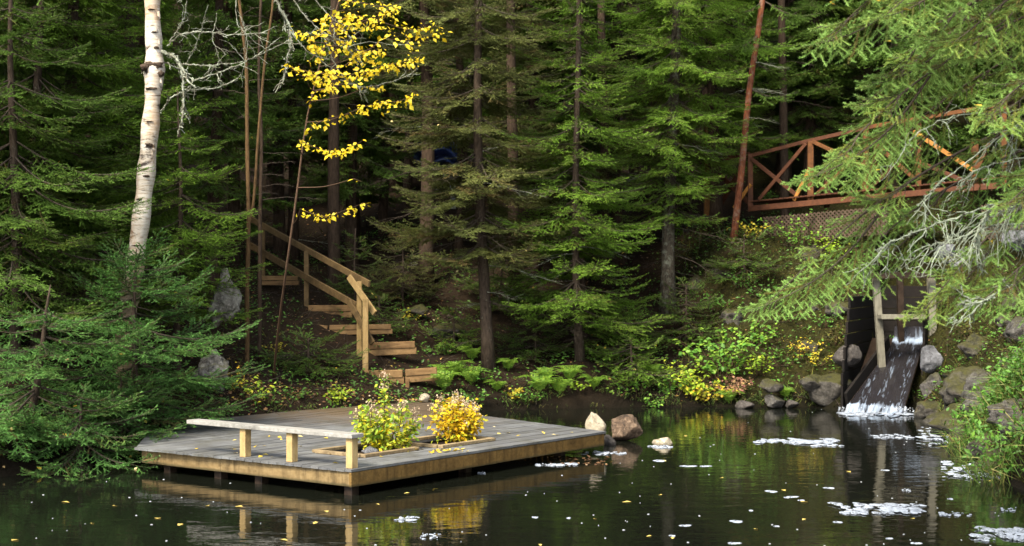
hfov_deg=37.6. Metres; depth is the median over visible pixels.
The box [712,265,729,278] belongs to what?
bank stone
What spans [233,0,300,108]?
fir tree
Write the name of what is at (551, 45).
fir tree
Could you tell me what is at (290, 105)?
fir tree
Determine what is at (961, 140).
fir tree
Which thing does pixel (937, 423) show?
wall stone
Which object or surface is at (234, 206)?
fir tree
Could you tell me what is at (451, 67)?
fir tree
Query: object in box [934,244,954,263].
wall stone
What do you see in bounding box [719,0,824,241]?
pine tree
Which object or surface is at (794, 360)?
bush
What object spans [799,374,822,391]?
rock
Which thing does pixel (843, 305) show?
bank stone
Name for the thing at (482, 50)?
fir tree
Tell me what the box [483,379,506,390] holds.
fern
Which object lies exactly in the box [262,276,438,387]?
garden stairs
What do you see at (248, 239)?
sapling
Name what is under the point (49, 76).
fir tree
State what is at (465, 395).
plant
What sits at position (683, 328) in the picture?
fir tree
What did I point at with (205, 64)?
fir tree
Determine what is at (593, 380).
fern
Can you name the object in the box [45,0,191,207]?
fir tree
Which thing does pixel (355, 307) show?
stair handrail
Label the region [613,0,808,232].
fir tree
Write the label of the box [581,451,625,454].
foam patch
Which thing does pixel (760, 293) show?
bush
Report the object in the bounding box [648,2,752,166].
fir tree
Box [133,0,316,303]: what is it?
fir tree
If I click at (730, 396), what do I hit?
fern
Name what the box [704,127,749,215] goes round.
path railing
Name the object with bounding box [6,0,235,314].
fir tree
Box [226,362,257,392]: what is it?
plant
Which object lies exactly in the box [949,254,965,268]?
wall stone
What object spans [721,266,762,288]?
bush
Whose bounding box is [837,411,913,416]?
foam patch
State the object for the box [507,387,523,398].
plant
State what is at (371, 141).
fir tree
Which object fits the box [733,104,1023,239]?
footbridge
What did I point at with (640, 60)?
fir tree
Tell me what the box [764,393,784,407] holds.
rock
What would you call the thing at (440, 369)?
fern
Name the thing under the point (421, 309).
rock
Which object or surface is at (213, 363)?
boulder
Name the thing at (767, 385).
rock
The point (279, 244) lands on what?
bare trunk
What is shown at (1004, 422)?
wall stone
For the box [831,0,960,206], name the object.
fir tree
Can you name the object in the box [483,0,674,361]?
fir tree
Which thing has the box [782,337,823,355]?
plant
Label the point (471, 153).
fir tree
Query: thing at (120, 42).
fir tree
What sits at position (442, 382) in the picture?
fern
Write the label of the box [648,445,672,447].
foam patch
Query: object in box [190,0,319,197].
fir tree
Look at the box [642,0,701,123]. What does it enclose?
fir tree
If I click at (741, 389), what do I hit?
bush
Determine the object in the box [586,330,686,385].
fir tree
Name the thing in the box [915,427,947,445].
foam patch
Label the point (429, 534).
foam patch
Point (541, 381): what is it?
fern
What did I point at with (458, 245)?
bare trunk
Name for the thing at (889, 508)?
foam patch
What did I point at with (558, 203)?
fir tree
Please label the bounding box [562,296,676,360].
fir tree
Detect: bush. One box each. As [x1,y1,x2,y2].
[669,370,725,399]
[673,327,766,382]
[684,378,738,401]
[694,291,743,310]
[709,373,752,396]
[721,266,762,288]
[724,320,779,343]
[736,355,777,375]
[746,279,796,304]
[752,344,812,364]
[789,345,833,366]
[796,278,846,296]
[815,322,858,345]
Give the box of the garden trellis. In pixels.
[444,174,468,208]
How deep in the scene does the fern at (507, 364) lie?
30.95 m
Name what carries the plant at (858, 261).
on the forest ground at (640, 258)
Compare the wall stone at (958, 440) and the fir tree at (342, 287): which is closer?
the wall stone at (958, 440)
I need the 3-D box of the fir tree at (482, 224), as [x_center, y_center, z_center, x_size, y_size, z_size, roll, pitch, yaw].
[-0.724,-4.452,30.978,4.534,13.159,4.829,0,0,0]
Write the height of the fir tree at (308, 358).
1.043 m
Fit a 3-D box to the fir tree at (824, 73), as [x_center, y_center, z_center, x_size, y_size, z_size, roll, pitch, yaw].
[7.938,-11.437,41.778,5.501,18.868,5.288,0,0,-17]
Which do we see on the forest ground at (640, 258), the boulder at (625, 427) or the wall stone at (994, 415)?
the wall stone at (994, 415)
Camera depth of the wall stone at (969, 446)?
21.65 m
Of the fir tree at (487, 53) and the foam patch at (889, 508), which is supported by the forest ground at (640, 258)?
the fir tree at (487, 53)
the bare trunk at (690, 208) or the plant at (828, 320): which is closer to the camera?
the plant at (828, 320)
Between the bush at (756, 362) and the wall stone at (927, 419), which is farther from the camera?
the bush at (756, 362)
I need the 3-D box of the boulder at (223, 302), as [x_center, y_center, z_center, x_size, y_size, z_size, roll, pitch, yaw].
[-5.008,0.425,26.232,0.626,1.042,0.582,0,0,0]
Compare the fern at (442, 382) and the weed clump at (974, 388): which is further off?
the fern at (442, 382)
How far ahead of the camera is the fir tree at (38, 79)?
25.02 m
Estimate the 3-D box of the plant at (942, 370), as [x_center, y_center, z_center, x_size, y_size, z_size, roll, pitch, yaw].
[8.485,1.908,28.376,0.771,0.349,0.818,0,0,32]
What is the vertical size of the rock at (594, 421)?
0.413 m
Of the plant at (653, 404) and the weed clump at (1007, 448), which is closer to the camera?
the weed clump at (1007, 448)
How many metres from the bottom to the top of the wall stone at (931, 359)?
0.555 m
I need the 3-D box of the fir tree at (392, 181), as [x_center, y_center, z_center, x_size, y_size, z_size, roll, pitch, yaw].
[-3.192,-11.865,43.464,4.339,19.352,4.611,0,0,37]
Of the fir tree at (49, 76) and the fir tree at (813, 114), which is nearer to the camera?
the fir tree at (49, 76)
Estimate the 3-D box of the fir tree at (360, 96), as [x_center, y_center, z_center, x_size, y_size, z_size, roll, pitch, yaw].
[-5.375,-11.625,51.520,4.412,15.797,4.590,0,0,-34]
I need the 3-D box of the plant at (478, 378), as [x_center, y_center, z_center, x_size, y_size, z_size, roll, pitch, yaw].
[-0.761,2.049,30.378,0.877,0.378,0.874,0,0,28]
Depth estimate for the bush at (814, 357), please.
31.19 m
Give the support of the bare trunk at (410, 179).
on the forest ground at (640, 258)
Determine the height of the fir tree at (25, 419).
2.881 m
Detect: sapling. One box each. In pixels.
[212,0,303,364]
[220,0,322,360]
[272,0,452,377]
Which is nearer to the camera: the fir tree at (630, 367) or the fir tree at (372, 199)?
the fir tree at (630, 367)
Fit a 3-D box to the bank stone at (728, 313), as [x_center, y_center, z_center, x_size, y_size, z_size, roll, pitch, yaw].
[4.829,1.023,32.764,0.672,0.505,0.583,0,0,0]
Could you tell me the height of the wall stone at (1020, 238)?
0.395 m
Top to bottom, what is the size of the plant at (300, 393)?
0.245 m
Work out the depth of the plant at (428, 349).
31.51 m
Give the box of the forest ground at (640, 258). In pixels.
[0,0,1023,490]
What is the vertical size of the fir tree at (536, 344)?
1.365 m
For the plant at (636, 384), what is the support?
on the forest ground at (640, 258)
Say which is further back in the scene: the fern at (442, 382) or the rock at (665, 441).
the fern at (442, 382)
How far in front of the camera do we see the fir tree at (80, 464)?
20.72 m
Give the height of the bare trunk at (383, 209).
13.307 m
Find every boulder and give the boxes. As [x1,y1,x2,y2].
[191,349,228,392]
[207,267,241,326]
[611,414,642,440]
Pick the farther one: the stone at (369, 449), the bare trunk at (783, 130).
the bare trunk at (783, 130)
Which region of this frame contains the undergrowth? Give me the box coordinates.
[0,189,1023,471]
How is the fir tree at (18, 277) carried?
on the forest ground at (640, 258)
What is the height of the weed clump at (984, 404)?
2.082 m
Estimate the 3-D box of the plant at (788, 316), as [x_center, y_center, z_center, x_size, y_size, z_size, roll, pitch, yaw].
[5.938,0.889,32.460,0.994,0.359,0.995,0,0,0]
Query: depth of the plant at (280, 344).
28.84 m
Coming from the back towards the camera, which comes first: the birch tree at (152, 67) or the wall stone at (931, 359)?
the wall stone at (931, 359)
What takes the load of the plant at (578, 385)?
on the forest ground at (640, 258)
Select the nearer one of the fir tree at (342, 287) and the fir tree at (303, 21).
the fir tree at (342, 287)
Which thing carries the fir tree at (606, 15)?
on the forest ground at (640, 258)
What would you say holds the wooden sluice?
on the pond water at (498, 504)
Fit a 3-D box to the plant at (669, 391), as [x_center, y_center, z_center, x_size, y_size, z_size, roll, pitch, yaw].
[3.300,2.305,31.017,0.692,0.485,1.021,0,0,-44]
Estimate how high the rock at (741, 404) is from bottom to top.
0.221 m
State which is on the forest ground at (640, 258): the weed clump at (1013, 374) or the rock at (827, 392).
the weed clump at (1013, 374)
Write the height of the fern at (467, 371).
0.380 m
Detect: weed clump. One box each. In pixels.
[920,347,1022,458]
[939,335,1023,456]
[942,376,1023,485]
[953,380,980,416]
[973,332,1023,416]
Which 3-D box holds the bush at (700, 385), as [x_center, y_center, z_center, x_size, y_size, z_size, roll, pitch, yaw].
[3.799,2.288,30.847,1.184,0.605,1.335,0,0,0]
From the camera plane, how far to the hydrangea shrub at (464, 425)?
21.40 m
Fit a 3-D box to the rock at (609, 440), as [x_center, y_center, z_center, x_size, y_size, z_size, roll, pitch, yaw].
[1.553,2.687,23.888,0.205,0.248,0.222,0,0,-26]
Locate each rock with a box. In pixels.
[408,304,428,316]
[419,393,429,402]
[429,323,465,338]
[585,412,606,430]
[604,434,616,445]
[652,437,672,445]
[735,400,754,408]
[759,378,783,392]
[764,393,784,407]
[785,400,799,407]
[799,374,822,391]
[808,373,851,405]
[832,344,861,366]
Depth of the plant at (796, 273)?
33.37 m
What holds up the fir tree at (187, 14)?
on the forest ground at (640, 258)
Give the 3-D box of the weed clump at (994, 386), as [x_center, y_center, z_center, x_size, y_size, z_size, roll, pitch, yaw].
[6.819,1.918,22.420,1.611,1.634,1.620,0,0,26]
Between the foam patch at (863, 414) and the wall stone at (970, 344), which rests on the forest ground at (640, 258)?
the wall stone at (970, 344)
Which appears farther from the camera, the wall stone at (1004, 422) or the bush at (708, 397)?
the bush at (708, 397)
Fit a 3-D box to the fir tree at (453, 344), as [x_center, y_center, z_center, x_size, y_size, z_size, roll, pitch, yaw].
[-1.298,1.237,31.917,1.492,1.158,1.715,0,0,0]
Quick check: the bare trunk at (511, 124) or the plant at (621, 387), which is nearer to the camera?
the plant at (621, 387)
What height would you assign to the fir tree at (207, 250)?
5.154 m
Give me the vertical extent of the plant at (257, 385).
0.485 m
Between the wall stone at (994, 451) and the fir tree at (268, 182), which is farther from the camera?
the fir tree at (268, 182)
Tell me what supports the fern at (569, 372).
on the forest ground at (640, 258)
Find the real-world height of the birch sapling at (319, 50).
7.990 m
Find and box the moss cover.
[0,195,1023,482]
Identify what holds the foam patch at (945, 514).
on the pond water at (498, 504)
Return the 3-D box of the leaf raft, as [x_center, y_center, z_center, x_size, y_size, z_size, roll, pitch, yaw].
[0.973,2.718,21.819,0.959,0.074,1.088,0,0,0]
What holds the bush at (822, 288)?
on the forest ground at (640, 258)
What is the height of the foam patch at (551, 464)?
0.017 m
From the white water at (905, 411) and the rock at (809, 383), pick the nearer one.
the white water at (905, 411)
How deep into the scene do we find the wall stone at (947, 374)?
28.37 m
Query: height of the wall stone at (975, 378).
0.788 m
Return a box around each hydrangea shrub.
[349,369,423,451]
[423,389,488,443]
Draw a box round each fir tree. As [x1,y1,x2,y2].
[0,0,113,273]
[0,0,117,264]
[0,0,168,352]
[0,0,178,377]
[0,0,204,332]
[0,228,270,431]
[0,285,195,456]
[0,381,169,480]
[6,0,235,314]
[24,5,169,223]
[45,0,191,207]
[47,366,213,459]
[49,0,170,171]
[85,0,228,257]
[92,90,272,373]
[120,5,196,80]
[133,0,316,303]
[144,0,196,45]
[163,4,206,89]
[164,0,318,267]
[166,0,251,139]
[183,13,252,79]
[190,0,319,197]
[203,0,381,260]
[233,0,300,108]
[250,325,369,381]
[263,0,451,274]
[265,0,418,240]
[295,10,340,109]
[302,0,450,177]
[309,18,405,153]
[324,228,391,305]
[340,0,518,295]
[348,291,414,331]
[355,233,448,300]
[361,0,457,190]
[365,0,582,373]
[402,1,466,127]
[419,304,480,352]
[436,0,626,284]
[443,0,525,180]
[451,4,610,219]
[451,237,551,314]
[452,0,643,244]
[453,1,535,127]
[460,4,538,88]
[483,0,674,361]
[494,305,573,363]
[519,0,646,290]
[540,0,707,265]
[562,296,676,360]
[565,4,640,159]
[584,0,760,315]
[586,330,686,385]
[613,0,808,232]
[621,0,669,97]
[637,276,729,345]
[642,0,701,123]
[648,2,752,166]
[701,226,791,283]
[702,4,775,91]
[705,0,862,191]
[730,0,889,195]
[746,0,855,106]
[809,0,938,123]
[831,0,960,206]
[873,3,946,35]
[884,0,1023,226]
[891,3,1023,220]
[915,0,1023,167]
[918,7,960,80]
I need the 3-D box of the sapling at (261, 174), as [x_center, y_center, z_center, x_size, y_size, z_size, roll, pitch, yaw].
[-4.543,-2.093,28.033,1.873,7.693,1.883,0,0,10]
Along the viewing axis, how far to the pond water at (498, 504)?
18.18 m
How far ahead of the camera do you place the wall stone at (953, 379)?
27.16 m
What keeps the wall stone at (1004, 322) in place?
on the forest ground at (640, 258)
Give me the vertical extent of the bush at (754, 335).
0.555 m
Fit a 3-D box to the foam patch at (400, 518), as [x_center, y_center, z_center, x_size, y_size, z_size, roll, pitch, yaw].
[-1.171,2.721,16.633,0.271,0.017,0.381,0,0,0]
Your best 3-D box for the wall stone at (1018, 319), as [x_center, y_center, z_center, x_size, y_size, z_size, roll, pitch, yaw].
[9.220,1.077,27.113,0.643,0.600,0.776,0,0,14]
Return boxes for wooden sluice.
[841,272,936,409]
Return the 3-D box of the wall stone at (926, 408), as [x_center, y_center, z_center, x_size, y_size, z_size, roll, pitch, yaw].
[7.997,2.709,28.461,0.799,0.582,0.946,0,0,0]
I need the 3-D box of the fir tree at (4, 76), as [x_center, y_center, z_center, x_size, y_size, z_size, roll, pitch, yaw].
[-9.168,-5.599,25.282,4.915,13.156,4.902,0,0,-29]
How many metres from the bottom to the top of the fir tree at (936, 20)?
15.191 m
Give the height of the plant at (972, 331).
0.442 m
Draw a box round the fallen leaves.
[0,155,1023,467]
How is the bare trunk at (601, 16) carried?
on the forest ground at (640, 258)
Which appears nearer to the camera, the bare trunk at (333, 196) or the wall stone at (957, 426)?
the wall stone at (957, 426)
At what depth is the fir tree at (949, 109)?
39.83 m
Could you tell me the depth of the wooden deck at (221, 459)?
20.69 m
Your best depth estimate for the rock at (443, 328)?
32.42 m
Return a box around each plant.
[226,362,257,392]
[236,376,285,403]
[264,342,286,351]
[279,387,317,398]
[322,384,354,403]
[399,307,425,320]
[418,341,457,354]
[447,390,488,403]
[464,367,499,382]
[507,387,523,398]
[512,386,550,403]
[567,378,596,390]
[605,382,638,395]
[629,376,659,393]
[641,391,667,406]
[647,373,696,396]
[662,359,703,382]
[727,221,770,239]
[757,209,830,247]
[762,190,776,203]
[769,310,805,321]
[782,268,810,281]
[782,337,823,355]
[802,230,848,263]
[814,314,837,327]
[825,240,898,272]
[924,279,964,292]
[939,365,953,376]
[947,320,987,338]
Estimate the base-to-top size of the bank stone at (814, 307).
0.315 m
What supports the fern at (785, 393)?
on the forest ground at (640, 258)
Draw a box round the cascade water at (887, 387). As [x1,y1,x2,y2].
[847,326,922,417]
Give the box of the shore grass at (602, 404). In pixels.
[198,373,1005,469]
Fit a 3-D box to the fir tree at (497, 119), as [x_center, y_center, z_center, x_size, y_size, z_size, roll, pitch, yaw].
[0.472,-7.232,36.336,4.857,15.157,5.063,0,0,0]
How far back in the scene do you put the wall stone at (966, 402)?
23.75 m
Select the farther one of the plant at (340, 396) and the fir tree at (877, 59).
the fir tree at (877, 59)
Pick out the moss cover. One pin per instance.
(994, 357)
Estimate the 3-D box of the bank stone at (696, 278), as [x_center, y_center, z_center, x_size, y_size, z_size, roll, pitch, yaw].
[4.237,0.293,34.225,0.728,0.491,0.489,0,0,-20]
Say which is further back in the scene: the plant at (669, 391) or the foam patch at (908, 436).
the plant at (669, 391)
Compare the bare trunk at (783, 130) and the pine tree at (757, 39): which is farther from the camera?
the bare trunk at (783, 130)
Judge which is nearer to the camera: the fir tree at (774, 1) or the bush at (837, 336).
the bush at (837, 336)
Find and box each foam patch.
[394,516,417,521]
[420,533,437,538]
[535,463,577,465]
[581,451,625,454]
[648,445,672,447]
[753,438,839,444]
[810,444,843,446]
[827,502,926,514]
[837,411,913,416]
[870,433,914,438]
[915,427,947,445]
[938,511,971,516]
[941,461,999,478]
[969,526,1023,541]
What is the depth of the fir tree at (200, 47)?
61.93 m
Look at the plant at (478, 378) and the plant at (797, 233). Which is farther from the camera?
the plant at (797, 233)
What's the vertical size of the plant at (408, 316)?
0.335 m
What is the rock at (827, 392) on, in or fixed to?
in the pond water at (498, 504)
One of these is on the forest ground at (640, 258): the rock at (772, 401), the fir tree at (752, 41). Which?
the fir tree at (752, 41)
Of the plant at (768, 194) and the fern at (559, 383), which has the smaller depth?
the fern at (559, 383)
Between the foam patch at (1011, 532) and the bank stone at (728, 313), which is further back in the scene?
the bank stone at (728, 313)
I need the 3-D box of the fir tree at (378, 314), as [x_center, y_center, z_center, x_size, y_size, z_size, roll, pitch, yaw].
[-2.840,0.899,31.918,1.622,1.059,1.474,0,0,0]
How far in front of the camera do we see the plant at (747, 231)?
34.60 m
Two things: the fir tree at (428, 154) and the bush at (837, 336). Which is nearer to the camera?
the bush at (837, 336)
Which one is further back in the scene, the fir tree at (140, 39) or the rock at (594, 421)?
the fir tree at (140, 39)
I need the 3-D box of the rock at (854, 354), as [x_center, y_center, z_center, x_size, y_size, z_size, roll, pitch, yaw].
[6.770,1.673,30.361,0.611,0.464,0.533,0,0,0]
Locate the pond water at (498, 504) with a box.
[0,407,1023,545]
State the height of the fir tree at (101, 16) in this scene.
13.291 m
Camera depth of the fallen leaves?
29.66 m
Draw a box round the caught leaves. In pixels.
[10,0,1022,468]
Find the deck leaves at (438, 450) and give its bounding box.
[195,426,554,462]
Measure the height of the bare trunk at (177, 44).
13.305 m
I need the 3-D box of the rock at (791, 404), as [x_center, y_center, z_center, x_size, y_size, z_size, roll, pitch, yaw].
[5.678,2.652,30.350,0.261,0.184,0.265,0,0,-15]
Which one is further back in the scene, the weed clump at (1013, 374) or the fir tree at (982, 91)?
the fir tree at (982, 91)
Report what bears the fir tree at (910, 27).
on the forest ground at (640, 258)
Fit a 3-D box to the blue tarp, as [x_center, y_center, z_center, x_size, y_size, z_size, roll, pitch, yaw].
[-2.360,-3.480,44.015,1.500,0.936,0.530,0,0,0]
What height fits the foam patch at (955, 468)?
0.030 m
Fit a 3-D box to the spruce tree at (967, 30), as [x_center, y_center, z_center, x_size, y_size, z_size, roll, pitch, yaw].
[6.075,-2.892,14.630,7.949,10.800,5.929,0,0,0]
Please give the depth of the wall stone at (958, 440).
23.04 m
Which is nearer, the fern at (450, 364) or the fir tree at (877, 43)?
the fern at (450, 364)
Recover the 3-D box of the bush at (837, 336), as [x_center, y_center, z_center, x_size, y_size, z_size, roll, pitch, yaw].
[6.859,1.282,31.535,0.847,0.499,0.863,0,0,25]
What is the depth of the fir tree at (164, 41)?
55.70 m
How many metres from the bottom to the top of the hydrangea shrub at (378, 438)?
1.222 m
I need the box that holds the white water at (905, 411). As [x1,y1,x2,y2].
[838,404,913,413]
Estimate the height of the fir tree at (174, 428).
1.429 m
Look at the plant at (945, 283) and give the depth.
31.70 m
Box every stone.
[361,446,378,453]
[685,275,704,290]
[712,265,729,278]
[718,308,743,325]
[797,244,820,259]
[798,340,818,351]
[809,302,820,310]
[825,299,850,318]
[914,400,940,417]
[919,372,941,398]
[920,345,943,372]
[922,403,961,425]
[927,410,969,435]
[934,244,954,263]
[939,366,981,404]
[941,366,965,377]
[947,431,972,451]
[948,422,974,441]
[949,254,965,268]
[957,333,988,359]
[959,390,990,413]
[960,369,991,399]
[963,448,999,471]
[966,432,993,455]
[975,382,993,390]
[986,398,1023,427]
[994,312,1012,326]
[997,411,1023,441]
[999,230,1023,251]
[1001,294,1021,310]
[1003,316,1023,341]
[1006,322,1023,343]
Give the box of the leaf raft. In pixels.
[548,455,608,464]
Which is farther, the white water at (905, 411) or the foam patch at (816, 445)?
the white water at (905, 411)
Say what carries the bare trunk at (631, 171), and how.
on the forest ground at (640, 258)
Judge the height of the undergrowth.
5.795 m
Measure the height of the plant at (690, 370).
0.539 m
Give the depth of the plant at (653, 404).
30.52 m
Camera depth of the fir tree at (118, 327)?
22.86 m
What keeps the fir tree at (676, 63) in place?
on the forest ground at (640, 258)
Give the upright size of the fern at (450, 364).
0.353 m
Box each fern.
[425,364,456,373]
[426,370,470,391]
[440,360,473,375]
[452,366,493,384]
[457,346,480,360]
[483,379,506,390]
[495,358,524,370]
[515,372,559,392]
[533,367,557,376]
[545,377,579,394]
[551,365,584,380]
[576,374,608,388]
[633,364,664,379]
[715,389,745,402]
[780,387,794,397]
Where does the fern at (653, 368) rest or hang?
on the forest ground at (640, 258)
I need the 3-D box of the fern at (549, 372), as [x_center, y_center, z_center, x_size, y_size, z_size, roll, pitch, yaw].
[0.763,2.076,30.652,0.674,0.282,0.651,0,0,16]
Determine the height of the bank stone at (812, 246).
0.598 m
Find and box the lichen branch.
[273,0,417,99]
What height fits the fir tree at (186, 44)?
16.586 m
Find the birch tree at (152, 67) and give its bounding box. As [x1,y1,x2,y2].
[114,0,288,394]
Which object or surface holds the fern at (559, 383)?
on the forest ground at (640, 258)
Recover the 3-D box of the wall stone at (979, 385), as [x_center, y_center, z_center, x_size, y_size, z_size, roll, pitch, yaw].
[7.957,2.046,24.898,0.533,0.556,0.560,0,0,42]
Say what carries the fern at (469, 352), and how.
on the forest ground at (640, 258)
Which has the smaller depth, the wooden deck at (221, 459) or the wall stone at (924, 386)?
the wooden deck at (221, 459)
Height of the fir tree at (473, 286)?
1.934 m
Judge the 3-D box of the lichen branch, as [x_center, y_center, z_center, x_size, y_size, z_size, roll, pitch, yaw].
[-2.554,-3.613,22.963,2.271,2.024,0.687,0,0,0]
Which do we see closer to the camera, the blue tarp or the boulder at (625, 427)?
the boulder at (625, 427)
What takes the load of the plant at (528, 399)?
on the forest ground at (640, 258)
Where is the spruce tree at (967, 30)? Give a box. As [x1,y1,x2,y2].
[733,0,1023,332]
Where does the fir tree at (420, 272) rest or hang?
on the forest ground at (640, 258)
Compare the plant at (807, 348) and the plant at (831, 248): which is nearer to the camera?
the plant at (807, 348)
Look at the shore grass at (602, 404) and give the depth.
30.31 m
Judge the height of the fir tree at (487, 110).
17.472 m
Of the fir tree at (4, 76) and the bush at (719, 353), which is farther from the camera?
the bush at (719, 353)
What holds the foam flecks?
on the pond water at (498, 504)
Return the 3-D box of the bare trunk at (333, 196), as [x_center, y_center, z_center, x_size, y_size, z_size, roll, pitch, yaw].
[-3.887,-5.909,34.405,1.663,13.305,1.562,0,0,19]
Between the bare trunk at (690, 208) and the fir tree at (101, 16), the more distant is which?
the bare trunk at (690, 208)
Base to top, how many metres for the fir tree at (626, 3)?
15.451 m
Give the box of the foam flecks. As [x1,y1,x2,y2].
[31,409,998,545]
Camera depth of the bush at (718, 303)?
32.91 m
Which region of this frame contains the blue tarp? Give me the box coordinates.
[413,138,456,165]
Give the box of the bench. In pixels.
[187,419,363,468]
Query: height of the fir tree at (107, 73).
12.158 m
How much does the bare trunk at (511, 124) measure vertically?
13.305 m
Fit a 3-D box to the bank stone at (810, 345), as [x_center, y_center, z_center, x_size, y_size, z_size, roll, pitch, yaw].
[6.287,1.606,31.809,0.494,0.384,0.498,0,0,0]
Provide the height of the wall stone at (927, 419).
0.812 m
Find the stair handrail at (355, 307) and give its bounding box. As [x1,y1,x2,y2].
[250,217,376,370]
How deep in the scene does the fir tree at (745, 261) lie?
33.36 m
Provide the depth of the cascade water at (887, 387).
30.28 m
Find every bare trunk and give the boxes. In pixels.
[144,2,185,274]
[272,0,297,257]
[320,0,365,290]
[374,8,404,234]
[394,1,413,206]
[453,0,493,253]
[496,0,534,315]
[566,0,609,281]
[628,0,650,205]
[680,0,692,219]
[753,0,829,225]
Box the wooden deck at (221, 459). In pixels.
[134,402,605,495]
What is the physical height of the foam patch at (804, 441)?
0.023 m

